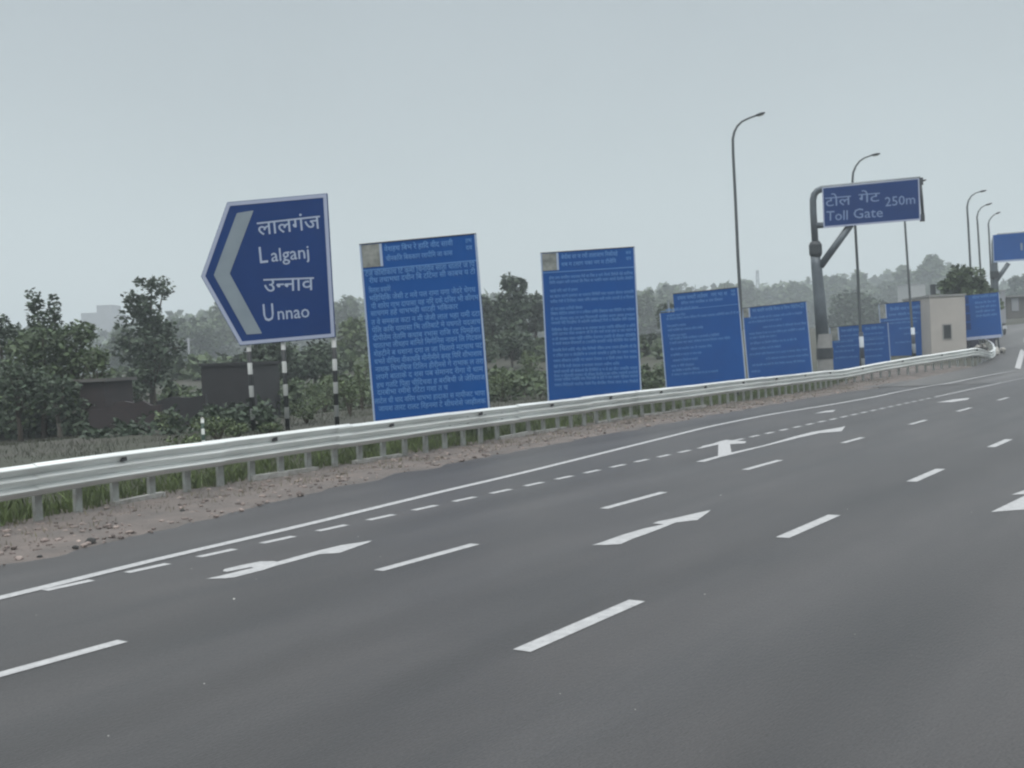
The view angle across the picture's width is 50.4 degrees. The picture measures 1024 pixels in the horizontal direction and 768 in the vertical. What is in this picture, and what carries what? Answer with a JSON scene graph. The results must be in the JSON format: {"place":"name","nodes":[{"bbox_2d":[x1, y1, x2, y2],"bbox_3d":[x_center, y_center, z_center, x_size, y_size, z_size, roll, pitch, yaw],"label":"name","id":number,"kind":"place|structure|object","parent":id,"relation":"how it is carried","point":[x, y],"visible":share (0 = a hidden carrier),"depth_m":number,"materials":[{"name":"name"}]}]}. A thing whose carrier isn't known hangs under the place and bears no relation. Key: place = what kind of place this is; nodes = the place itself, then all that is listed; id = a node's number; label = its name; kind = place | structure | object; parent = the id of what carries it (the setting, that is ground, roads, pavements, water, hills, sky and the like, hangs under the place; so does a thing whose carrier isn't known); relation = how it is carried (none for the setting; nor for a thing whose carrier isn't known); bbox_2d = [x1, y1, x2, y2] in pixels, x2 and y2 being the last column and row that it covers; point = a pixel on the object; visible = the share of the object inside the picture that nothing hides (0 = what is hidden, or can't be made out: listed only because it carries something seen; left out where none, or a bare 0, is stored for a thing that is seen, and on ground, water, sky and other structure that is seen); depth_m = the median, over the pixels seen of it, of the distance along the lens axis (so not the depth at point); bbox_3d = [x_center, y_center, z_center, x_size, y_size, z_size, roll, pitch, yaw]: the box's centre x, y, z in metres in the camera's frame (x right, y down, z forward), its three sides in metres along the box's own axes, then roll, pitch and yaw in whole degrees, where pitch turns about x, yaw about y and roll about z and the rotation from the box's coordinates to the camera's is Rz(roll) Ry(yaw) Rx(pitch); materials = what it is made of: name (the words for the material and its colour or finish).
{"place":"outdoors","nodes":[
{"label":"outdoors","id":0,"kind":"place"},
{"bbox_2d":[0,371,1023,767],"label":"road","id":1,"kind":"structure","parent":0,"point":[830,581],"depth_m":9.85,"materials":[{"name":"grey asphalt"}]},
{"bbox_2d":[0,318,1023,520],"bbox_3d":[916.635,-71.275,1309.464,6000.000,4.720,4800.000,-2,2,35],"label":"ground","id":2,"kind":"structure","parent":0,"point":[499,363],"depth_m":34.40,"materials":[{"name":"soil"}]},
{"bbox_2d":[0,314,45,432],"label":"tree","id":3,"kind":"object","parent":2,"relation":"on","point":[12,330],"visible":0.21,"depth_m":45.04,"materials":[{"name":"green plant"}]},
{"bbox_2d":[0,360,51,441],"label":"tree","id":4,"kind":"object","parent":2,"relation":"on","point":[20,389],"visible":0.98,"depth_m":38.34,"materials":[{"name":"green plant"}]},
{"bbox_2d":[24,287,51,377],"bbox_3d":[-20.476,-0.822,47.019,1.436,6.712,1.469,-3,1,-21],"label":"tree","id":5,"kind":"object","parent":2,"relation":"on","point":[33,307],"visible":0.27,"depth_m":46.88,"materials":[{"name":"green plant"}]},
{"bbox_2d":[0,321,83,438],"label":"tree","id":6,"kind":"object","parent":2,"relation":"on","point":[28,343],"visible":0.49,"depth_m":41.94,"materials":[{"name":"green plant"}]},
{"bbox_2d":[0,375,85,439],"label":"thicket","id":7,"kind":"object","parent":2,"relation":"on","point":[36,430],"visible":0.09,"depth_m":42.99,"materials":[{"name":"green plant"}]},
{"bbox_2d":[41,294,68,375],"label":"tree","id":8,"kind":"object","parent":2,"relation":"on","point":[55,317],"visible":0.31,"depth_m":45.36,"materials":[{"name":"green plant"}]},
{"bbox_2d":[32,374,94,438],"bbox_3d":[-16.046,0.982,39.014,2.048,2.768,1.829,-3,2,-32],"label":"tree","id":9,"kind":"object","parent":2,"relation":"on","point":[57,388],"visible":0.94,"depth_m":38.89,"materials":[{"name":"green plant"}]},
{"bbox_2d":[40,319,110,434],"bbox_3d":[-17.254,-0.057,42.984,2.330,5.048,2.861,-2,2,35],"label":"tree","id":10,"kind":"object","parent":2,"relation":"on","point":[75,330],"visible":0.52,"depth_m":42.72,"materials":[{"name":"green plant"}]},
{"bbox_2d":[73,345,120,403],"bbox_3d":[-15.973,0.417,41.559,1.891,3.875,1.694,-3,1,2],"label":"tree","id":11,"kind":"object","parent":2,"relation":"on","point":[100,364],"visible":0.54,"depth_m":41.42,"materials":[{"name":"green plant"}]},
{"bbox_2d":[81,305,128,340],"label":"apartment block","id":12,"kind":"structure","parent":2,"relation":"on","point":[103,318],"depth_m":519.57,"materials":[{"name":"grey concrete"}]},
{"bbox_2d":[74,377,136,431],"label":"brick shed","id":13,"kind":"structure","parent":2,"relation":"on","point":[102,393],"depth_m":40.05,"materials":[{"name":"brown brick"}]},
{"bbox_2d":[102,325,138,370],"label":"tree","id":14,"kind":"object","parent":2,"relation":"on","point":[113,363],"visible":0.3,"depth_m":189.72,"materials":[{"name":"green plant"}]},
{"bbox_2d":[89,400,162,431],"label":"brick wall","id":15,"kind":"structure","parent":2,"relation":"on","point":[126,411],"depth_m":37.04,"materials":[{"name":"brown brick"}]},
{"bbox_2d":[132,380,153,402],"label":"tree","id":16,"kind":"object","parent":2,"relation":"on","point":[137,389],"visible":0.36,"depth_m":47.94,"materials":[{"name":"green plant"}]},
{"bbox_2d":[106,275,187,404],"bbox_3d":[-19.267,-1.860,57.973,3.822,7.960,3.811,-2,2,35],"label":"tree","id":17,"kind":"object","parent":2,"relation":"on","point":[153,324],"visible":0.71,"depth_m":57.48,"materials":[{"name":"green plant"}]},
{"bbox_2d":[126,332,174,404],"bbox_3d":[-18.944,-0.289,56.954,2.511,4.931,2.554,-4,2,-41],"label":"tree","id":18,"kind":"object","parent":2,"relation":"on","point":[142,370],"visible":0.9,"depth_m":56.66,"materials":[{"name":"green plant"}]},
{"bbox_2d":[154,412,180,433],"bbox_3d":[-10.759,1.253,33.932,0.694,0.823,0.894,-2,2,35],"label":"shrub","id":19,"kind":"object","parent":2,"relation":"on","point":[165,427],"visible":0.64,"depth_m":33.85,"materials":[{"name":"green plant"}]},
{"bbox_2d":[159,378,184,398],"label":"tree","id":20,"kind":"object","parent":2,"relation":"on","point":[169,384],"visible":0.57,"depth_m":51.95,"materials":[{"name":"green plant"}]},
{"bbox_2d":[72,393,284,439],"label":"weeds","id":21,"kind":"object","parent":2,"relation":"on","point":[122,428],"depth_m":33.81,"materials":[{"name":"green plant"}]},
{"bbox_2d":[156,395,207,425],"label":"field wall","id":22,"kind":"structure","parent":2,"relation":"on","point":[192,406],"depth_m":43.04,"materials":[{"name":"concrete"}]},
{"bbox_2d":[163,433,201,445],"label":"shrub","id":23,"kind":"object","parent":2,"relation":"on","point":[191,439],"visible":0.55,"depth_m":25.95,"materials":[{"name":"green plant"}]},
{"bbox_2d":[183,338,193,353],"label":"utility pole","id":24,"kind":"object","parent":2,"relation":"on","point":[188,339],"visible":0.57,"depth_m":94.81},
{"bbox_2d":[157,314,221,364],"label":"tree","id":25,"kind":"object","parent":2,"relation":"on","point":[204,332],"visible":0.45,"depth_m":208.35,"materials":[{"name":"green plant"}]},
{"bbox_2d":[201,417,204,441],"bbox_3d":[-7.231,1.318,25.499,0.090,1.075,0.086,-2,2,35],"label":"marker post","id":26,"kind":"object","parent":2,"relation":"on","point":[202,430],"visible":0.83,"depth_m":25.46,"materials":[{"name":"concrete"}]},
{"bbox_2d":[191,416,235,439],"bbox_3d":[-8.213,1.260,29.940,1.239,0.766,0.922,-2,2,35],"label":"shrub","id":27,"kind":"object","parent":2,"relation":"on","point":[209,426],"visible":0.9,"depth_m":29.91,"materials":[{"name":"green plant"}]},
{"bbox_2d":[191,302,242,362],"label":"tree","id":28,"kind":"object","parent":2,"relation":"on","point":[225,334],"visible":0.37,"depth_m":233.66,"materials":[{"name":"green plant"}]},
{"bbox_2d":[222,422,248,437],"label":"shrub","id":29,"kind":"object","parent":2,"relation":"on","point":[237,430],"visible":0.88,"depth_m":30.87,"materials":[{"name":"green plant"}]},
{"bbox_2d":[198,361,280,421],"bbox_3d":[-11.995,0.475,48.537,2.377,2.881,5.160,-3,1,0],"label":"brick hut","id":30,"kind":"object","parent":2,"relation":"on","point":[224,383],"visible":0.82,"depth_m":46.03,"materials":[{"name":"brown brick"}]},
{"bbox_2d":[201,193,338,430],"bbox_3d":[-7.628,-2.033,34.197,4.279,7.603,0.209,-2,1,8],"label":"direction sign","id":31,"kind":"object","parent":2,"relation":"on","point":[266,275],"visible":0.98,"depth_m":34.04,"materials":[{"name":"blue metal"}]},
{"bbox_2d":[258,422,282,432],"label":"shrub","id":32,"kind":"object","parent":2,"relation":"on","point":[270,428],"visible":0.94,"depth_m":32.94,"materials":[{"name":"green plant"}]},
{"bbox_2d":[244,341,307,381],"bbox_3d":[-13.864,-0.742,62.014,4.222,4.572,4.860,-2,1,13],"label":"tree","id":33,"kind":"object","parent":2,"relation":"on","point":[264,352],"visible":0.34,"depth_m":61.67,"materials":[{"name":"green plant"}]},
{"bbox_2d":[289,397,321,422],"bbox_3d":[-7.181,0.933,37.988,1.306,0.954,1.040,-2,2,35],"label":"shrub","id":34,"kind":"object","parent":2,"relation":"on","point":[309,411],"visible":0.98,"depth_m":37.87,"materials":[{"name":"green plant"}]},
{"bbox_2d":[287,338,348,391],"bbox_3d":[-12.149,-0.863,65.866,5.180,3.953,4.713,-2,1,6],"label":"tree","id":35,"kind":"object","parent":2,"relation":"on","point":[319,361],"visible":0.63,"depth_m":64.77,"materials":[{"name":"green plant"}]},
{"bbox_2d":[301,375,346,412],"bbox_3d":[-8.627,0.470,49.992,1.854,1.815,1.952,-2,2,35],"label":"shrub","id":36,"kind":"object","parent":2,"relation":"on","point":[326,402],"visible":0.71,"depth_m":49.83,"materials":[{"name":"green plant"}]},
{"bbox_2d":[10,334,662,380],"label":"undergrowth","id":37,"kind":"object","parent":2,"relation":"on","point":[192,371],"visible":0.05,"depth_m":84.89,"materials":[{"name":"green plant"}]},
{"bbox_2d":[0,284,682,374],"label":"field wood","id":38,"kind":"object","parent":2,"relation":"on","point":[105,334],"visible":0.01,"depth_m":349.47,"materials":[{"name":"green plant"}]},
{"bbox_2d":[324,295,365,342],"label":"tree","id":39,"kind":"object","parent":2,"relation":"on","point":[347,309],"visible":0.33,"depth_m":242.98,"materials":[{"name":"green plant"}]},
{"bbox_2d":[331,378,360,415],"bbox_3d":[-6.362,0.501,42.107,1.167,1.535,0.846,-2,1,5],"label":"shrub","id":40,"kind":"object","parent":2,"relation":"on","point":[341,391],"visible":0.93,"depth_m":41.98,"materials":[{"name":"green plant"}]},
{"bbox_2d":[330,316,366,357],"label":"tree","id":41,"kind":"object","parent":2,"relation":"on","point":[350,325],"visible":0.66,"depth_m":94.37,"materials":[{"name":"green plant"}]},
{"bbox_2d":[353,355,369,409],"bbox_3d":[-6.346,-0.025,45.973,1.026,2.407,0.656,-2,2,35],"label":"shrub","id":42,"kind":"object","parent":2,"relation":"on","point":[363,395],"visible":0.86,"depth_m":45.94,"materials":[{"name":"green plant"}]},
{"bbox_2d":[154,361,665,415],"bbox_3d":[-6.263,0.137,61.273,34.766,2.322,24.038,-3,1,2],"label":"brush","id":43,"kind":"object","parent":2,"relation":"on","point":[296,387],"visible":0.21,"depth_m":53.35,"materials":[{"name":"green plant"}]},
{"bbox_2d":[359,233,489,435],"bbox_3d":[-2.459,-1.108,31.109,3.566,6.195,0.234,-2,1,6],"label":"notice board","id":44,"kind":"object","parent":2,"relation":"on","point":[424,326],"visible":1,"depth_m":31.00,"materials":[{"name":"blue metal"}]},
{"bbox_2d":[0,365,971,566],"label":"verge","id":45,"kind":"structure","parent":2,"relation":"on","point":[132,519],"depth_m":20.59,"materials":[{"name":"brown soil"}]},
{"bbox_2d":[85,537,95,543],"bbox_3d":[-5.830,2.183,15.065,0.156,0.111,0.145,-2,1,21],"label":"stone","id":46,"kind":"object","parent":45,"relation":"on","point":[91,540],"visible":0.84,"depth_m":15.02,"materials":[{"name":"stone"}]},
{"bbox_2d":[109,405,705,505],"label":"kerb","id":47,"kind":"structure","parent":45,"relation":"on","point":[258,477],"depth_m":25.29,"materials":[{"name":"concrete"}]},
{"bbox_2d":[0,377,856,525],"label":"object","id":48,"kind":"structure","parent":45,"relation":"on","point":[197,481],"depth_m":24.49,"materials":[{"name":"grey metal"}]},
{"bbox_2d":[0,377,887,545],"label":"verge tufts","id":49,"kind":"object","parent":45,"relation":"on","point":[400,459],"visible":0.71,"depth_m":25.42,"materials":[{"name":"green plant"}]},
{"bbox_2d":[0,339,995,520],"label":"guard rail","id":50,"kind":"object","parent":45,"relation":"on","point":[35,481],"visible":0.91,"depth_m":24.90,"materials":[{"name":"grey metal"}]},
{"bbox_2d":[481,294,508,351],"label":"tree","id":51,"kind":"object","parent":2,"relation":"on","point":[487,305],"visible":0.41,"depth_m":93.15,"materials":[{"name":"green plant"}]},
{"bbox_2d":[488,367,513,400],"bbox_3d":[-0.523,0.015,49.861,1.313,1.629,1.187,-2,2,35],"label":"shrub","id":52,"kind":"object","parent":2,"relation":"on","point":[506,385],"visible":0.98,"depth_m":49.82,"materials":[{"name":"green plant"}]},
{"bbox_2d":[491,271,531,360],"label":"tree","id":53,"kind":"object","parent":2,"relation":"on","point":[517,305],"visible":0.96,"depth_m":87.37,"materials":[{"name":"green plant"}]},
{"bbox_2d":[485,329,539,367],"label":"tree","id":54,"kind":"object","parent":2,"relation":"on","point":[506,345],"visible":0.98,"depth_m":79.27,"materials":[{"name":"green plant"}]},
{"bbox_2d":[508,347,540,396],"bbox_3d":[0.639,-0.571,53.973,1.682,2.510,1.394,-2,2,35],"label":"shrub","id":55,"kind":"object","parent":2,"relation":"on","point":[531,371],"visible":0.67,"depth_m":53.99,"materials":[{"name":"green plant"}]},
{"bbox_2d":[515,290,543,337],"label":"tree","id":56,"kind":"object","parent":2,"relation":"on","point":[535,324],"visible":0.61,"depth_m":96.19,"materials":[{"name":"green plant"}]},
{"bbox_2d":[540,246,641,400],"bbox_3d":[2.937,-1.714,40.109,3.504,6.476,0.234,-2,1,8],"label":"notice board","id":57,"kind":"object","parent":2,"relation":"on","point":[591,326],"visible":1,"depth_m":40.00,"materials":[{"name":"blue metal"}]},
{"bbox_2d":[637,288,660,334],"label":"tree","id":58,"kind":"object","parent":2,"relation":"on","point":[647,321],"visible":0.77,"depth_m":242.93,"materials":[{"name":"green plant"}]},
{"bbox_2d":[639,332,661,342],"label":"tree","id":59,"kind":"object","parent":2,"relation":"on","point":[650,337],"visible":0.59,"depth_m":99.04,"materials":[{"name":"green plant"}]},
{"bbox_2d":[642,363,660,382],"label":"shrub","id":60,"kind":"object","parent":2,"relation":"on","point":[655,364],"visible":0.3,"depth_m":59.90,"materials":[{"name":"green plant"}]},
{"bbox_2d":[651,285,673,330],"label":"tree","id":61,"kind":"object","parent":2,"relation":"on","point":[662,298],"visible":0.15,"depth_m":297.00,"materials":[{"name":"green plant"}]},
{"bbox_2d":[655,303,673,331],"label":"tree","id":62,"kind":"object","parent":2,"relation":"on","point":[665,307],"visible":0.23,"depth_m":99.69,"materials":[{"name":"green plant"}]},
{"bbox_2d":[659,287,745,395],"bbox_3d":[8.693,-1.668,49.602,3.777,5.296,0.235,-2,1,13],"label":"notice board","id":63,"kind":"object","parent":2,"relation":"on","point":[702,337],"visible":1,"depth_m":49.48,"materials":[{"name":"blue metal"}]},
{"bbox_2d":[715,281,744,307],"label":"tree","id":64,"kind":"object","parent":2,"relation":"on","point":[725,285],"visible":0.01,"depth_m":351.36,"materials":[{"name":"green plant"}]},
{"bbox_2d":[731,112,764,335],"bbox_3d":[11.365,-6.114,51.599,1.842,13.460,0.389,-3,1,-9],"label":"street lamp","id":65,"kind":"object","parent":2,"relation":"on","point":[736,219],"visible":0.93,"depth_m":51.44,"materials":[{"name":"grey metal"}]},
{"bbox_2d":[735,280,764,307],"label":"tree","id":66,"kind":"object","parent":2,"relation":"on","point":[751,293],"visible":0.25,"depth_m":367.12,"materials":[{"name":"green plant"}]},
{"bbox_2d":[760,283,782,305],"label":"tree","id":67,"kind":"object","parent":2,"relation":"on","point":[768,294],"visible":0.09,"depth_m":392.22,"materials":[{"name":"green plant"}]},
{"bbox_2d":[743,301,812,385],"bbox_3d":[14.182,-1.928,58.101,3.575,4.796,0.235,-2,1,20],"label":"notice board","id":68,"kind":"object","parent":2,"relation":"on","point":[777,339],"visible":1,"depth_m":57.99,"materials":[{"name":"blue metal"}]},
{"bbox_2d":[776,280,811,323],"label":"tree","id":69,"kind":"object","parent":2,"relation":"on","point":[793,291],"visible":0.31,"depth_m":376.17,"materials":[{"name":"green plant"}]},
{"bbox_2d":[803,274,849,327],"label":"tree","id":70,"kind":"object","parent":2,"relation":"on","point":[833,284],"visible":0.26,"depth_m":367.82,"materials":[{"name":"green plant"}]},
{"bbox_2d":[637,262,1023,295],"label":"wood","id":71,"kind":"object","parent":2,"relation":"on","point":[887,275],"visible":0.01,"depth_m":488.04,"materials":[{"name":"green plant"}]},
{"bbox_2d":[827,286,886,326],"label":"tree","id":72,"kind":"object","parent":2,"relation":"on","point":[844,308],"visible":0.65,"depth_m":205.99,"materials":[{"name":"green plant"}]},
{"bbox_2d":[844,269,873,292],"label":"tree","id":73,"kind":"object","parent":2,"relation":"on","point":[864,283],"visible":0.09,"depth_m":375.64,"materials":[{"name":"green plant"}]},
{"bbox_2d":[829,322,890,369],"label":"notice board","id":74,"kind":"object","parent":2,"relation":"on","point":[845,346],"visible":0.93,"depth_m":67.04,"materials":[{"name":"blue metal"}]},
{"bbox_2d":[851,153,879,375],"bbox_3d":[20.730,-6.774,63.014,1.796,13.146,0.458,-3,1,-4],"label":"street lamp","id":75,"kind":"object","parent":2,"relation":"on","point":[861,347],"visible":0.88,"depth_m":62.93,"materials":[{"name":"grey metal"}]},
{"bbox_2d":[809,176,924,371],"bbox_3d":[19.955,-5.656,61.047,6.213,11.347,0.935,-2,1,19],"label":"cantilever sign","id":76,"kind":"object","parent":2,"relation":"on","point":[849,206],"visible":0.99,"depth_m":61.00,"materials":[{"name":"blue metal"}]},
{"bbox_2d":[860,280,897,308],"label":"tree","id":77,"kind":"object","parent":2,"relation":"on","point":[885,290],"visible":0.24,"depth_m":356.99,"materials":[{"name":"green plant"}]},
{"bbox_2d":[878,301,921,355],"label":"notice board","id":78,"kind":"object","parent":2,"relation":"on","point":[896,316],"visible":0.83,"depth_m":76.03,"materials":[{"name":"blue metal"}]},
{"bbox_2d":[891,264,915,293],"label":"tree","id":79,"kind":"object","parent":2,"relation":"on","point":[899,274],"visible":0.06,"depth_m":367.72,"materials":[{"name":"green plant"}]},
{"bbox_2d":[896,283,926,301],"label":"shed","id":80,"kind":"structure","parent":2,"relation":"on","point":[918,290],"depth_m":339.55,"materials":[{"name":"concrete"}]},
{"bbox_2d":[904,179,925,356],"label":"street lamp","id":81,"kind":"object","parent":2,"relation":"on","point":[911,316],"visible":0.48,"depth_m":72.93,"materials":[{"name":"grey metal"}]},
{"bbox_2d":[910,254,950,294],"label":"tree","id":82,"kind":"object","parent":2,"relation":"on","point":[933,269],"visible":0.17,"depth_m":350.97,"materials":[{"name":"green plant"}]},
{"bbox_2d":[902,284,966,355],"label":"beige building","id":83,"kind":"structure","parent":2,"relation":"on","point":[943,322],"depth_m":73.95,"materials":[{"name":"paint"}]},
{"bbox_2d":[942,324,951,339],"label":"window","id":84,"kind":"structure","parent":83,"relation":"in","point":[946,328],"depth_m":73.90,"materials":[{"name":"glass"}]},
{"bbox_2d":[936,263,1004,309],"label":"tree","id":85,"kind":"object","parent":2,"relation":"on","point":[961,280],"visible":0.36,"depth_m":78.60,"materials":[{"name":"green plant"}]},
{"bbox_2d":[966,190,986,275],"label":"street lamp","id":86,"kind":"object","parent":2,"relation":"on","point":[969,247],"visible":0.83,"depth_m":82.94,"materials":[{"name":"grey metal"}]},
{"bbox_2d":[966,338,994,348],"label":"wall","id":87,"kind":"structure","parent":2,"relation":"on","point":[973,343],"depth_m":77.97,"materials":[{"name":"grey paint"}]},
{"bbox_2d":[965,292,1002,348],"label":"notice board","id":88,"kind":"object","parent":2,"relation":"on","point":[983,315],"visible":0.99,"depth_m":74.97,"materials":[{"name":"blue metal"}]},
{"bbox_2d":[976,203,991,272],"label":"street lamp","id":89,"kind":"object","parent":2,"relation":"on","point":[979,254],"visible":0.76,"depth_m":89.94,"materials":[{"name":"grey metal"}]},
{"bbox_2d":[973,343,1005,357],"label":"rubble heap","id":90,"kind":"object","parent":2,"relation":"on","point":[997,349],"visible":0.37,"depth_m":74.33,"materials":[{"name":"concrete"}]},
{"bbox_2d":[988,212,999,287],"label":"street lamp","id":91,"kind":"object","parent":2,"relation":"on","point":[990,247],"visible":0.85,"depth_m":96.94,"materials":[{"name":"grey metal"}]},
{"bbox_2d":[999,290,1005,322],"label":"gate pillar","id":92,"kind":"structure","parent":2,"relation":"on","point":[1003,311],"depth_m":109.88,"materials":[{"name":"concrete"}]},
{"bbox_2d":[990,231,1023,339],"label":"cantilever sign","id":93,"kind":"object","parent":2,"relation":"on","point":[1007,247],"visible":0.87,"depth_m":88.65,"materials":[{"name":"blue metal"}]},
{"bbox_2d":[1005,295,1023,318],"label":"toll office","id":94,"kind":"structure","parent":2,"relation":"on","point":[1014,307],"depth_m":121.86,"materials":[{"name":"concrete"}]},
{"bbox_2d":[1011,298,1018,310],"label":"window","id":95,"kind":"structure","parent":94,"relation":"in","point":[1014,301],"depth_m":121.75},
{"bbox_2d":[1005,274,1023,295],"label":"tree","id":96,"kind":"object","parent":2,"relation":"on","point":[1015,282],"visible":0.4,"depth_m":278.53,"materials":[{"name":"green plant"}]},
{"bbox_2d":[0,0,1023,328],"label":"sky","id":97,"kind":"structure","parent":0,"point":[129,129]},
{"bbox_2d":[864,324,1023,387],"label":"side road","id":98,"kind":"structure","parent":0,"point":[1011,341],"depth_m":64.23,"materials":[{"name":"grey asphalt"}]},
{"bbox_2d":[1002,323,1006,334],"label":"motorcycle","id":99,"kind":"object","parent":98,"relation":"on","point":[1004,327],"visible":0.44,"depth_m":92.28,"materials":[{"name":"metal"}]},
{"bbox_2d":[1015,349,1023,368],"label":"gore line","id":100,"kind":"object","parent":98,"relation":"on","point":[1019,360],"visible":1,"depth_m":71.92,"materials":[{"name":"paint"}]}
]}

